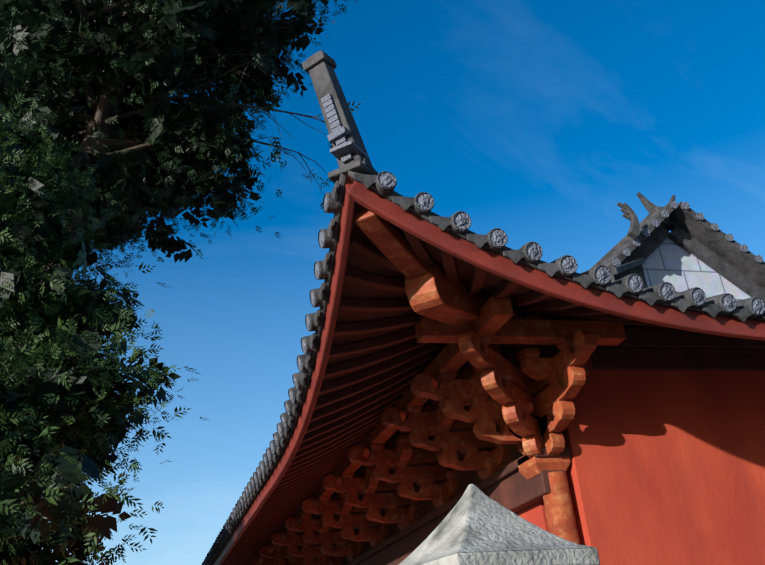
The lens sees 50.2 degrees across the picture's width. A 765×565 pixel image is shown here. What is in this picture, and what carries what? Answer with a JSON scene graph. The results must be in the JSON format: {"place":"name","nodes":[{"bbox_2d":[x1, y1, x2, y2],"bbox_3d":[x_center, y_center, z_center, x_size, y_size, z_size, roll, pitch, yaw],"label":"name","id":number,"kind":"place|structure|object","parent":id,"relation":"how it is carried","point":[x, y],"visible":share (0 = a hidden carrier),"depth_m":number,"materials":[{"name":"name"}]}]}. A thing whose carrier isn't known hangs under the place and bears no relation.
{"place":"outdoors","nodes":[
{"label":"outdoors","id":0,"kind":"place"},
{"bbox_2d":[0,0,357,283],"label":"tree","id":1,"kind":"object","parent":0,"point":[72,90],"depth_m":17.18,"materials":[{"name":"green plant"}]},
{"bbox_2d":[106,8,326,194],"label":"branches","id":2,"kind":"object","parent":1,"relation":"attached to","point":[178,97],"visible":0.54,"depth_m":17.33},
{"bbox_2d":[170,1,361,212],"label":"tree leaves","id":3,"kind":"object","parent":1,"relation":"attached to","point":[225,106],"visible":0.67,"depth_m":17.02,"materials":[{"name":"green plant"}]},
{"bbox_2d":[42,0,764,564],"label":"sky","id":4,"kind":"structure","parent":0,"point":[532,120],"materials":[{"name":"blue"}]},
{"label":"ground","id":5,"kind":"structure","parent":0,"visible":0},
{"bbox_2d":[0,55,206,564],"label":"tree","id":6,"kind":"object","parent":5,"relation":"on","point":[53,159],"depth_m":10.06,"materials":[{"name":"green plant"}]},
{"bbox_2d":[398,484,599,564],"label":"stone post","id":7,"kind":"object","parent":5,"relation":"on","point":[476,526],"visible":1,"depth_m":2.65,"materials":[{"name":"grey stone"}]},
{"bbox_2d":[543,471,579,544],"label":"corner column","id":8,"kind":"structure","parent":5,"relation":"on","point":[560,515],"depth_m":6.09,"materials":[{"name":"orange wood"}]},
{"bbox_2d":[249,296,625,564],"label":"roof brackets","id":9,"kind":"object","parent":8,"relation":"on","point":[530,410],"visible":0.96,"depth_m":6.55,"materials":[{"name":"orange wood"}]},
{"bbox_2d":[515,370,764,564],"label":"red walls","id":10,"kind":"structure","parent":5,"relation":"on","point":[666,467],"depth_m":6.46,"materials":[{"name":"red paint"}]},
{"bbox_2d":[298,317,764,564],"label":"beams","id":11,"kind":"structure","parent":10,"relation":"on","point":[509,486],"depth_m":6.97,"materials":[{"name":"brown wood"}]},
{"bbox_2d":[221,202,674,564],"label":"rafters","id":12,"kind":"object","parent":11,"relation":"attached to","point":[336,432],"visible":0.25,"depth_m":6.26,"materials":[{"name":"brown wood"}]},
{"bbox_2d":[213,174,758,562],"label":"rafters","id":13,"kind":"object","parent":12,"relation":"on","point":[361,263],"visible":0.06,"depth_m":5.34,"materials":[{"name":"red wood"}]},
{"bbox_2d":[202,171,764,564],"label":"roof tiles","id":14,"kind":"object","parent":11,"relation":"on","point":[335,207],"visible":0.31,"depth_m":5.02,"materials":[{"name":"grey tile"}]},
{"bbox_2d":[302,50,378,182],"bbox_3d":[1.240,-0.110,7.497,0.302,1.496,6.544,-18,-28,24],"label":"roof ridge ornament","id":15,"kind":"object","parent":14,"relation":"on","point":[319,67],"visible":0.38,"depth_m":4.89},
{"bbox_2d":[321,94,352,162],"bbox_3d":[-0.270,-0.910,4.814,0.161,0.453,0.075,2,-27,-17],"label":"ornament inlay","id":16,"kind":"object","parent":15,"relation":"attached to","point":[332,115],"visible":0.75,"depth_m":4.82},
{"bbox_2d":[327,126,368,158],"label":"horn ledge tiles","id":17,"kind":"object","parent":15,"relation":"attached to","point":[350,146],"visible":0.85,"depth_m":4.74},
{"bbox_2d":[355,209,521,325],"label":"corner beam","id":18,"kind":"structure","parent":14,"relation":"attached to","point":[433,292],"depth_m":5.14,"materials":[{"name":"orange wood"}]},
{"bbox_2d":[203,171,764,564],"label":"roof tile ends","id":19,"kind":"object","parent":14,"relation":"attached to","point":[498,237],"visible":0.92,"depth_m":4.85,"materials":[{"name":"grey ceramic"}]},
{"bbox_2d":[212,181,764,564],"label":"eave fascia","id":20,"kind":"structure","parent":14,"relation":"attached to","point":[487,260],"depth_m":4.87,"materials":[{"name":"red wood"}]},
{"bbox_2d":[590,192,764,302],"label":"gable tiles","id":21,"kind":"object","parent":14,"relation":"on","point":[716,251],"visible":0.56,"depth_m":8.13,"materials":[{"name":"grey tile"}]},
{"bbox_2d":[613,201,762,265],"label":"roof tile ends","id":22,"kind":"object","parent":21,"relation":"attached to","point":[656,223],"visible":0.75,"depth_m":8.01,"materials":[{"name":"grey ceramic"}]},
{"bbox_2d":[642,237,750,300],"bbox_3d":[2.865,-0.023,8.189,2.587,1.015,0.300,2,-27,-17],"label":"gable face","id":23,"kind":"object","parent":14,"relation":"on","point":[678,267],"visible":0.25,"depth_m":8.11}
]}

